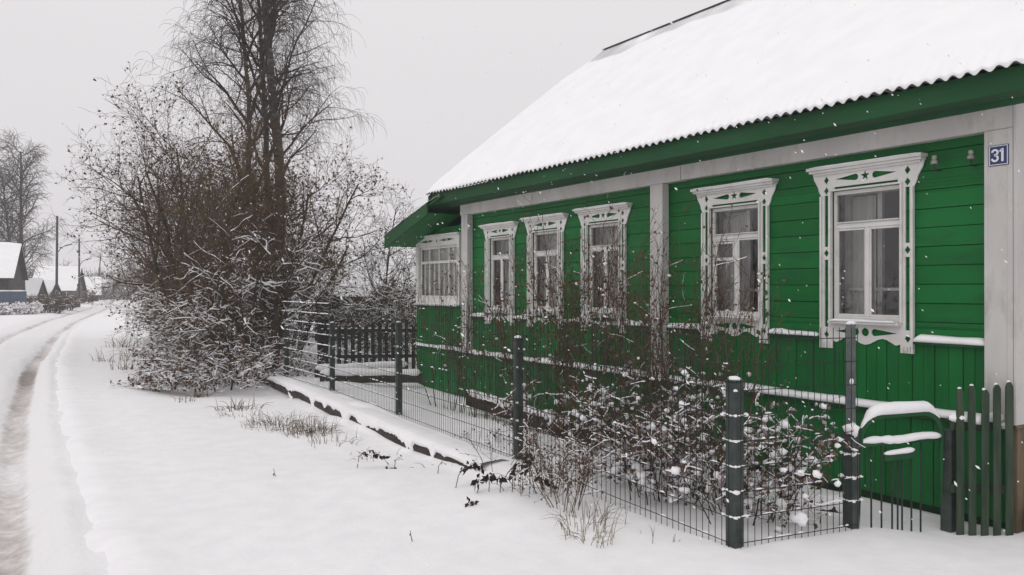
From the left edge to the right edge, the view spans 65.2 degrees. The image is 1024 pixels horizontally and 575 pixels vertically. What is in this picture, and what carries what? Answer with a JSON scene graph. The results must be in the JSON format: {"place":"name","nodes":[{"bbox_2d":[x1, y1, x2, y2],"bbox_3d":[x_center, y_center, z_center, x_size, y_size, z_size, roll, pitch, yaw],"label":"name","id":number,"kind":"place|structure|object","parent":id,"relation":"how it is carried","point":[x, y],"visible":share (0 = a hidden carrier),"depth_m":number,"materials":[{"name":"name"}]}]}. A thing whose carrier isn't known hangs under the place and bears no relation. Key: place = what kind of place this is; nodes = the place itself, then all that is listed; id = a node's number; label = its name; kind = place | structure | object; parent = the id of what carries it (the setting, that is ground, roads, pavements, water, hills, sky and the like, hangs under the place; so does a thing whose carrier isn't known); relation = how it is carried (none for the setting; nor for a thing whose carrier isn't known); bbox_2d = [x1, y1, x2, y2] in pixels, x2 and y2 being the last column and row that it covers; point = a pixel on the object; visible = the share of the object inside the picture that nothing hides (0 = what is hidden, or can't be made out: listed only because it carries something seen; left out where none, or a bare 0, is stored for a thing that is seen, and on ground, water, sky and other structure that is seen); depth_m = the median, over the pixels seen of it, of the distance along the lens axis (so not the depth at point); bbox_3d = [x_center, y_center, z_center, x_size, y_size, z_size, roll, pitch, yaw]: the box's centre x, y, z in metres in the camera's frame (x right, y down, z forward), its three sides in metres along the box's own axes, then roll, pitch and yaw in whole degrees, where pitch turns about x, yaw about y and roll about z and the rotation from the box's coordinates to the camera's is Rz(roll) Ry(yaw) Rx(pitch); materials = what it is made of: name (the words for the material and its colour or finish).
{"place":"outdoors","nodes":[
{"label":"outdoors","id":0,"kind":"place"},
{"bbox_2d":[0,297,146,574],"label":"road","id":1,"kind":"structure","parent":0,"point":[43,530],"depth_m":7.64,"materials":[{"name":"white snow"}]},
{"bbox_2d":[0,0,724,281],"label":"sky","id":2,"kind":"structure","parent":0,"point":[113,32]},
{"bbox_2d":[0,295,1023,574],"bbox_3d":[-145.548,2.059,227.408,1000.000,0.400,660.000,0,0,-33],"label":"ground","id":3,"kind":"structure","parent":0,"point":[164,517],"depth_m":5.83,"materials":[{"name":"white snow"}]},
{"bbox_2d":[0,302,7,312],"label":"scrub","id":4,"kind":"object","parent":3,"relation":"on","point":[3,308],"visible":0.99,"depth_m":48.78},
{"bbox_2d":[0,290,26,305],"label":"blue fence","id":5,"kind":"object","parent":3,"relation":"on","point":[10,297],"visible":0.61,"depth_m":50.36,"materials":[{"name":"blue wood"}]},
{"bbox_2d":[0,242,28,300],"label":"log house","id":6,"kind":"structure","parent":3,"relation":"on","point":[13,271],"depth_m":54.35,"materials":[{"name":"white paint"}]},
{"bbox_2d":[0,301,29,314],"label":"scrub","id":7,"kind":"object","parent":3,"relation":"on","point":[11,309],"visible":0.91,"depth_m":49.13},
{"bbox_2d":[11,301,43,313],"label":"scrub","id":8,"kind":"object","parent":3,"relation":"on","point":[35,308],"visible":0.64,"depth_m":50.00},
{"bbox_2d":[0,128,65,289],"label":"birch tree","id":9,"kind":"object","parent":3,"relation":"on","point":[18,218],"visible":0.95,"depth_m":62.27,"materials":[{"name":"grey plant"}]},
{"bbox_2d":[25,278,47,302],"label":"shed","id":10,"kind":"structure","parent":3,"relation":"on","point":[36,286],"depth_m":66.68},
{"bbox_2d":[27,291,56,312],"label":"scrub","id":11,"kind":"object","parent":3,"relation":"on","point":[40,299],"visible":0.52,"depth_m":52.95,"materials":[{"name":"plant"}]},
{"bbox_2d":[25,261,73,277],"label":"scrub","id":12,"kind":"object","parent":3,"relation":"on","point":[30,274],"visible":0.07,"depth_m":89.94,"materials":[{"name":"plant"}]},
{"bbox_2d":[44,280,62,297],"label":"shed","id":13,"kind":"structure","parent":3,"relation":"on","point":[50,285],"depth_m":69.88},
{"bbox_2d":[34,288,76,312],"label":"scrub","id":14,"kind":"object","parent":3,"relation":"on","point":[61,304],"visible":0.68,"depth_m":54.26,"materials":[{"name":"plant"}]},
{"bbox_2d":[33,266,86,302],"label":"brown house","id":15,"kind":"structure","parent":3,"relation":"on","point":[65,278],"depth_m":83.66,"materials":[{"name":"white paint"}]},
{"bbox_2d":[55,216,72,309],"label":"utility pole","id":16,"kind":"object","parent":3,"relation":"on","point":[56,277],"visible":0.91,"depth_m":56.35,"materials":[{"name":"grey wood"}]},
{"bbox_2d":[54,216,81,242],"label":"overhead wire","id":17,"kind":"object","parent":16,"relation":"attached to","point":[65,229],"visible":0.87,"depth_m":60.76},
{"bbox_2d":[60,293,84,310],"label":"scrub","id":18,"kind":"object","parent":3,"relation":"on","point":[75,304],"visible":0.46,"depth_m":61.08,"materials":[{"name":"grey plant"}]},
{"bbox_2d":[78,239,90,306],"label":"utility pole","id":19,"kind":"object","parent":3,"relation":"on","point":[79,264],"visible":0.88,"depth_m":71.37,"materials":[{"name":"grey wood"}]},
{"bbox_2d":[83,290,97,303],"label":"scrub","id":20,"kind":"object","parent":3,"relation":"on","point":[85,296],"visible":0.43,"depth_m":88.22,"materials":[{"name":"grey plant"}]},
{"bbox_2d":[83,276,101,301],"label":"barn","id":21,"kind":"structure","parent":3,"relation":"on","point":[90,285],"depth_m":102.94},
{"bbox_2d":[98,254,102,276],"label":"utility pole","id":22,"kind":"object","parent":3,"relation":"on","point":[99,265],"visible":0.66,"depth_m":111.55,"materials":[{"name":"grey wood"}]},
{"bbox_2d":[102,279,115,290],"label":"cottage","id":23,"kind":"structure","parent":3,"relation":"on","point":[112,287],"depth_m":125.61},
{"bbox_2d":[99,279,122,299],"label":"scrub","id":24,"kind":"object","parent":3,"relation":"on","point":[105,293],"visible":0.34,"depth_m":114.47,"materials":[{"name":"grey plant"}]},
{"bbox_2d":[91,348,131,361],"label":"grass tuft","id":25,"kind":"object","parent":3,"relation":"on","point":[110,358],"visible":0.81,"depth_m":17.54,"materials":[{"name":"grey plant"}]},
{"bbox_2d":[99,291,131,299],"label":"fence","id":26,"kind":"object","parent":3,"relation":"on","point":[121,297],"visible":0.16,"depth_m":122.18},
{"bbox_2d":[110,354,138,369],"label":"grass tuft","id":27,"kind":"object","parent":3,"relation":"on","point":[124,364],"visible":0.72,"depth_m":15.88,"materials":[{"name":"grey plant"}]},
{"bbox_2d":[105,334,144,348],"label":"grass tuft","id":28,"kind":"object","parent":3,"relation":"on","point":[130,341],"visible":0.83,"depth_m":21.88,"materials":[{"name":"grey plant"}]},
{"bbox_2d":[104,258,146,299],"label":"scrub","id":29,"kind":"object","parent":3,"relation":"on","point":[129,272],"visible":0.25,"depth_m":115.53,"materials":[{"name":"grey plant"}]},
{"bbox_2d":[106,345,150,356],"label":"grass tuft","id":30,"kind":"object","parent":3,"relation":"on","point":[129,352],"visible":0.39,"depth_m":18.71,"materials":[{"name":"grey plant"}]},
{"bbox_2d":[119,377,170,392],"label":"grass tuft","id":31,"kind":"object","parent":3,"relation":"on","point":[145,388],"visible":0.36,"depth_m":12.92,"materials":[{"name":"plant"}]},
{"bbox_2d":[77,141,239,338],"bbox_3d":[-10.592,-1.495,24.991,5.387,6.382,6.096,0,0,-33],"label":"bare tree","id":32,"kind":"object","parent":3,"relation":"on","point":[153,221],"visible":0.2,"depth_m":24.48,"materials":[{"name":"brown plant"}]},
{"bbox_2d":[115,252,206,331],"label":"bush","id":33,"kind":"object","parent":3,"relation":"on","point":[144,290],"visible":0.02,"depth_m":25.87,"materials":[{"name":"brown plant"}]},
{"bbox_2d":[31,264,305,292],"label":"wood","id":34,"kind":"object","parent":3,"relation":"on","point":[96,275],"depth_m":207.46,"materials":[{"name":"plant"}]},
{"bbox_2d":[37,59,302,350],"bbox_3d":[-8.177,-1.725,19.832,5.792,6.827,7.482,0,0,-4],"label":"bare tree","id":35,"kind":"object","parent":3,"relation":"on","point":[145,215],"visible":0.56,"depth_m":19.22,"materials":[{"name":"brown plant"}]},
{"bbox_2d":[105,272,236,361],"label":"bush","id":36,"kind":"object","parent":3,"relation":"on","point":[140,321],"visible":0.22,"depth_m":17.44,"materials":[{"name":"brown plant"}]},
{"bbox_2d":[129,256,230,331],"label":"bush","id":37,"kind":"object","parent":3,"relation":"on","point":[167,290],"visible":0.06,"depth_m":21.21,"materials":[{"name":"brown plant"}]},
{"bbox_2d":[173,394,197,402],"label":"grass tuft","id":38,"kind":"object","parent":3,"relation":"on","point":[185,398],"visible":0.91,"depth_m":11.89,"materials":[{"name":"plant"}]},
{"bbox_2d":[189,381,222,397],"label":"grass tuft","id":39,"kind":"object","parent":3,"relation":"on","point":[197,395],"visible":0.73,"depth_m":12.57,"materials":[{"name":"plant"}]},
{"bbox_2d":[109,263,327,391],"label":"bush","id":40,"kind":"object","parent":3,"relation":"on","point":[232,371],"visible":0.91,"depth_m":13.21,"materials":[{"name":"brown plant"}]},
{"bbox_2d":[128,282,309,375],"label":"bush","id":41,"kind":"object","parent":3,"relation":"on","point":[159,329],"visible":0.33,"depth_m":15.36,"materials":[{"name":"brown plant"}]},
{"bbox_2d":[137,228,327,366],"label":"bush","id":42,"kind":"object","parent":3,"relation":"on","point":[227,332],"visible":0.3,"depth_m":15.54,"materials":[{"name":"brown plant"}]},
{"bbox_2d":[208,398,272,411],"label":"grass tuft","id":43,"kind":"object","parent":3,"relation":"on","point":[248,406],"visible":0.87,"depth_m":11.29,"materials":[{"name":"plant"}]},
{"bbox_2d":[101,61,379,352],"bbox_3d":[-5.812,-1.351,18.132,4.703,6.061,6.650,0,0,20],"label":"bare tree","id":44,"kind":"object","parent":3,"relation":"on","point":[254,184],"visible":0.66,"depth_m":17.51,"materials":[{"name":"brown plant"}]},
{"bbox_2d":[149,189,345,369],"bbox_3d":[-4.686,-0.068,14.927,2.654,3.477,4.366,0,0,14],"label":"bush","id":45,"kind":"object","parent":3,"relation":"on","point":[245,286],"visible":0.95,"depth_m":14.88,"materials":[{"name":"brown plant"}]},
{"bbox_2d":[132,0,386,349],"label":"birch tree","id":46,"kind":"object","parent":3,"relation":"on","point":[265,50],"visible":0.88,"depth_m":21.19,"materials":[{"name":"brown plant"}]},
{"bbox_2d":[240,405,316,430],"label":"grass tuft","id":47,"kind":"object","parent":3,"relation":"on","point":[271,422],"visible":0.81,"depth_m":9.73,"materials":[{"name":"plant"}]},
{"bbox_2d":[200,239,377,365],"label":"bush","id":48,"kind":"object","parent":3,"relation":"on","point":[321,297],"visible":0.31,"depth_m":16.58,"materials":[{"name":"brown plant"}]},
{"bbox_2d":[180,131,404,353],"bbox_3d":[-5.152,-0.952,19.656,5.310,5.292,4.403,0,0,-33],"label":"bare tree","id":49,"kind":"object","parent":3,"relation":"on","point":[347,204],"visible":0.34,"depth_m":19.21,"materials":[{"name":"brown plant"}]},
{"bbox_2d":[271,421,327,432],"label":"grass tuft","id":50,"kind":"object","parent":3,"relation":"on","point":[288,427],"visible":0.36,"depth_m":9.36,"materials":[{"name":"plant"}]},
{"bbox_2d":[275,413,345,437],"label":"grass tuft","id":51,"kind":"object","parent":3,"relation":"on","point":[313,427],"visible":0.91,"depth_m":8.92,"materials":[{"name":"plant"}]},
{"bbox_2d":[317,319,327,364],"bbox_3d":[-3.460,1.101,14.643,0.180,1.050,0.120,0,0,-33],"label":"wooden post","id":52,"kind":"object","parent":3,"relation":"on","point":[321,335],"visible":0.42,"depth_m":14.58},
{"bbox_2d":[307,428,358,446],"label":"grass tuft","id":53,"kind":"object","parent":3,"relation":"on","point":[337,436],"visible":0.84,"depth_m":8.45,"materials":[{"name":"beige plant"}]},
{"bbox_2d":[292,277,416,362],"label":"bush","id":54,"kind":"object","parent":3,"relation":"on","point":[389,299],"visible":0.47,"depth_m":16.18,"materials":[{"name":"brown plant"}]},
{"bbox_2d":[314,361,407,377],"bbox_3d":[-2.567,1.410,13.700,1.591,0.277,0.150,0,0,-20],"label":"board","id":55,"kind":"object","parent":3,"relation":"on","point":[382,364],"visible":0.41,"depth_m":13.68,"materials":[{"name":"white wood"}]},
{"bbox_2d":[308,246,415,340],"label":"garden shed","id":56,"kind":"structure","parent":3,"relation":"on","point":[391,261],"depth_m":25.27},
{"bbox_2d":[321,315,416,368],"bbox_3d":[-2.435,1.002,14.601,2.057,1.007,0.065,0,0,-7],"label":"dark picket fence","id":57,"kind":"object","parent":3,"relation":"on","point":[381,330],"visible":0.38,"depth_m":14.55,"materials":[{"name":"black wood"}]},
{"bbox_2d":[320,368,421,382],"bbox_3d":[-2.300,1.441,13.099,1.648,0.274,0.150,0,0,-13],"label":"board","id":58,"kind":"object","parent":3,"relation":"on","point":[382,373],"visible":0.56,"depth_m":13.05,"materials":[{"name":"white wood"}]},
{"bbox_2d":[357,446,396,468],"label":"dead weed","id":59,"kind":"object","parent":3,"relation":"on","point":[376,455],"visible":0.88,"depth_m":7.12,"materials":[{"name":"black plant"}]},
{"bbox_2d":[333,177,421,321],"bbox_3d":[-2.784,-0.425,18.409,2.328,4.187,2.672,0,0,-33],"label":"sapling","id":60,"kind":"object","parent":3,"relation":"on","point":[389,254],"visible":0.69,"depth_m":18.25,"materials":[{"name":"brown plant"}]},
{"bbox_2d":[344,278,416,360],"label":"bush","id":61,"kind":"object","parent":3,"relation":"on","point":[383,315],"visible":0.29,"depth_m":16.32,"materials":[{"name":"brown plant"}]},
{"bbox_2d":[259,371,508,469],"bbox_3d":[-2.253,1.617,10.636,0.444,0.280,8.684,0,0,-30],"label":"edging log","id":62,"kind":"object","parent":3,"relation":"on","point":[412,438],"visible":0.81,"depth_m":8.82,"materials":[{"name":"brown wood"}]},
{"bbox_2d":[358,274,416,352],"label":"bush","id":63,"kind":"object","parent":3,"relation":"on","point":[412,290],"visible":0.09,"depth_m":19.48,"materials":[{"name":"brown plant"}]},
{"bbox_2d":[381,246,517,412],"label":"garden shrub","id":64,"kind":"object","parent":3,"relation":"on","point":[468,333],"visible":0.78,"depth_m":10.54,"materials":[{"name":"brown plant"}]},
{"bbox_2d":[455,458,483,487],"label":"dead weed","id":65,"kind":"object","parent":3,"relation":"on","point":[475,465],"visible":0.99,"depth_m":6.31,"materials":[{"name":"black plant"}]},
{"bbox_2d":[465,497,478,506],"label":"fallen leaves","id":66,"kind":"object","parent":3,"relation":"on","point":[472,503],"visible":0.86,"depth_m":5.76,"materials":[{"name":"black plant"}]},
{"bbox_2d":[421,298,527,420],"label":"garden shrub","id":67,"kind":"object","parent":3,"relation":"on","point":[464,372],"visible":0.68,"depth_m":9.64,"materials":[{"name":"brown plant"}]},
{"bbox_2d":[470,473,484,492],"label":"dead flower","id":68,"kind":"object","parent":3,"relation":"on","point":[473,482],"visible":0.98,"depth_m":6.07,"materials":[{"name":"black plant"}]},
{"bbox_2d":[482,472,496,487],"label":"dead flower","id":69,"kind":"object","parent":3,"relation":"on","point":[486,477],"visible":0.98,"depth_m":6.06,"materials":[{"name":"black plant"}]},
{"bbox_2d":[454,426,536,471],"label":"dead weed","id":70,"kind":"object","parent":3,"relation":"on","point":[490,446],"visible":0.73,"depth_m":6.80,"materials":[{"name":"brown plant"}]},
{"bbox_2d":[489,475,507,491],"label":"dead flower","id":71,"kind":"object","parent":3,"relation":"on","point":[502,479],"visible":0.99,"depth_m":6.03,"materials":[{"name":"black plant"}]},
{"bbox_2d":[507,469,518,491],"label":"dead flower","id":72,"kind":"object","parent":3,"relation":"on","point":[513,471],"visible":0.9,"depth_m":6.01,"materials":[{"name":"black plant"}]},
{"bbox_2d":[501,452,526,483],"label":"dead weed","id":73,"kind":"object","parent":3,"relation":"on","point":[514,465],"visible":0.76,"depth_m":6.19,"materials":[{"name":"black plant"}]},
{"bbox_2d":[516,465,525,493],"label":"dead flower","id":74,"kind":"object","parent":3,"relation":"on","point":[522,477],"visible":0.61,"depth_m":5.98,"materials":[{"name":"black plant"}]},
{"bbox_2d":[521,453,532,493],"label":"dead flower","id":75,"kind":"object","parent":3,"relation":"on","point":[527,462],"visible":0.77,"depth_m":5.97,"materials":[{"name":"black plant"}]},
{"bbox_2d":[467,389,597,445],"bbox_3d":[0.141,1.524,9.645,0.106,0.314,2.905,0,0,-31],"label":"board","id":76,"kind":"object","parent":3,"relation":"on","point":[480,403],"visible":0.23,"depth_m":9.91,"materials":[{"name":"white wood"}]},
{"bbox_2d":[492,462,574,496],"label":"grass tuft","id":77,"kind":"object","parent":3,"relation":"on","point":[525,479],"visible":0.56,"depth_m":6.08,"materials":[{"name":"brown plant"}]},
{"bbox_2d":[533,476,548,488],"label":"dead flower","id":78,"kind":"object","parent":3,"relation":"on","point":[546,480],"visible":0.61,"depth_m":5.97,"materials":[{"name":"black plant"}]},
{"bbox_2d":[483,364,609,449],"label":"perennial clump","id":79,"kind":"object","parent":3,"relation":"on","point":[502,405],"visible":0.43,"depth_m":7.54,"materials":[{"name":"brown plant"}]},
{"bbox_2d":[509,420,583,494],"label":"dead weed","id":80,"kind":"object","parent":3,"relation":"on","point":[539,452],"visible":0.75,"depth_m":5.99,"materials":[{"name":"brown plant"}]},
{"bbox_2d":[470,231,624,436],"bbox_3d":[0.357,0.477,8.745,1.757,2.342,1.561,0,0,-11],"label":"garden shrub","id":81,"kind":"object","parent":3,"relation":"on","point":[501,300],"visible":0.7,"depth_m":8.64,"materials":[{"name":"brown plant"}]},
{"bbox_2d":[545,474,559,494],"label":"dead flower","id":82,"kind":"object","parent":3,"relation":"on","point":[549,485],"visible":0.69,"depth_m":5.93,"materials":[{"name":"black plant"}]},
{"bbox_2d":[511,429,612,511],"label":"dead weed","id":83,"kind":"object","parent":3,"relation":"on","point":[585,474],"visible":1,"depth_m":5.71,"materials":[{"name":"brown plant"}]},
{"bbox_2d":[281,298,863,548],"bbox_3d":[-0.916,0.963,9.405,1.115,1.596,10.398,0,0,-33],"label":"wire fence","id":84,"kind":"object","parent":3,"relation":"on","point":[735,415],"visible":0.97,"depth_m":5.49,"materials":[{"name":"grey metal"}]},
{"bbox_2d":[858,401,955,532],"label":"metal gate","id":85,"kind":"structure","parent":84,"relation":"attached to","point":[945,438],"depth_m":5.53,"materials":[{"name":"green metal"}]},
{"bbox_2d":[540,490,628,529],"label":"grass tuft","id":86,"kind":"object","parent":3,"relation":"on","point":[593,513],"visible":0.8,"depth_m":5.46,"materials":[{"name":"beige plant"}]},
{"bbox_2d":[540,497,629,547],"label":"grass tuft","id":87,"kind":"object","parent":3,"relation":"on","point":[599,536],"visible":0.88,"depth_m":5.09,"materials":[{"name":"beige plant"}]},
{"bbox_2d":[553,494,644,531],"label":"grass tuft","id":88,"kind":"object","parent":3,"relation":"on","point":[587,515],"visible":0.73,"depth_m":5.36,"materials":[{"name":"beige plant"}]},
{"bbox_2d":[517,191,681,450],"bbox_3d":[0.775,0.316,8.020,1.618,2.620,1.615,0,0,-33],"label":"garden shrub","id":89,"kind":"object","parent":3,"relation":"on","point":[595,347],"visible":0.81,"depth_m":7.90,"materials":[{"name":"brown plant"}]},
{"bbox_2d":[553,369,706,469],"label":"perennial clump","id":90,"kind":"object","parent":3,"relation":"on","point":[595,395],"visible":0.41,"depth_m":6.78,"materials":[{"name":"brown plant"}]},
{"bbox_2d":[576,189,753,465],"bbox_3d":[1.431,0.423,7.498,1.774,2.549,1.498,0,0,-33],"label":"garden shrub","id":91,"kind":"object","parent":3,"relation":"on","point":[662,319],"visible":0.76,"depth_m":7.44,"materials":[{"name":"brown plant"}]},
{"bbox_2d":[568,359,782,504],"bbox_3d":[1.222,1.093,6.253,1.480,1.098,1.544,0,0,-33],"label":"perennial clump","id":92,"kind":"object","parent":3,"relation":"on","point":[630,469],"visible":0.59,"depth_m":6.05,"materials":[{"name":"brown plant"}]},
{"bbox_2d":[598,237,798,479],"bbox_3d":[1.460,0.582,6.956,1.318,2.166,1.824,0,0,-33],"label":"garden shrub","id":93,"kind":"object","parent":3,"relation":"on","point":[637,386],"visible":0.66,"depth_m":6.75,"materials":[{"name":"brown plant"}]},
{"bbox_2d":[383,0,1023,533],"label":"wooden house","id":94,"kind":"structure","parent":3,"relation":"on","point":[933,126],"depth_m":7.23,"materials":[{"name":"green paint"}]},
{"bbox_2d":[414,232,460,305],"bbox_3d":[-0.694,-0.189,13.435,1.385,1.345,1.600,0,0,-33],"label":"porch window","id":95,"kind":"structure","parent":94,"relation":"in","point":[442,260],"depth_m":13.11,"materials":[{"name":"white paint"}]},
{"bbox_2d":[478,221,518,324],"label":"window","id":96,"kind":"structure","parent":94,"relation":"in","point":[503,244],"depth_m":11.58,"materials":[{"name":"white paint"}]},
{"bbox_2d":[520,213,568,328],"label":"window","id":97,"kind":"structure","parent":94,"relation":"in","point":[558,235],"depth_m":10.60,"materials":[{"name":"white paint"}]},
{"bbox_2d":[572,202,632,332],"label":"window","id":98,"kind":"structure","parent":94,"relation":"in","point":[625,207],"depth_m":9.59,"materials":[{"name":"white paint"}]},
{"bbox_2d":[690,178,778,343],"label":"window","id":99,"kind":"structure","parent":94,"relation":"in","point":[750,245],"depth_m":7.84,"materials":[{"name":"white paint"}]},
{"bbox_2d":[806,152,927,353],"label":"window","id":100,"kind":"structure","parent":94,"relation":"in","point":[870,244],"depth_m":6.77,"materials":[{"name":"white paint"}]},
{"bbox_2d":[614,234,792,502],"bbox_3d":[1.458,0.612,6.021,1.135,2.083,1.304,0,0,-12],"label":"garden shrub","id":101,"kind":"object","parent":3,"relation":"on","point":[767,313],"visible":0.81,"depth_m":6.08,"materials":[{"name":"brown plant"}]},
{"bbox_2d":[629,376,865,532],"bbox_3d":[1.711,1.159,5.636,1.469,0.985,1.493,0,0,39],"label":"perennial clump","id":102,"kind":"object","parent":3,"relation":"on","point":[800,518],"visible":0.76,"depth_m":5.38,"materials":[{"name":"brown plant"}]},
{"bbox_2d":[789,492,842,512],"bbox_3d":[2.296,1.622,6.017,0.430,0.165,0.151,0,0,1],"label":"board","id":103,"kind":"object","parent":3,"relation":"on","point":[830,498],"visible":0.42,"depth_m":5.96,"materials":[{"name":"white wood"}]},
{"bbox_2d":[948,380,1013,535],"bbox_3d":[3.263,1.242,5.594,0.408,1.205,0.137,0,0,13],"label":"picket fence","id":104,"kind":"object","parent":3,"relation":"on","point":[984,422],"visible":0.93,"depth_m":5.53,"materials":[{"name":"green wood"}]},
{"bbox_2d":[32,0,1022,567],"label":"falling snow","id":105,"kind":"structure","parent":0,"point":[464,254],"depth_m":5.25,"materials":[{"name":"white snow"}]}
]}

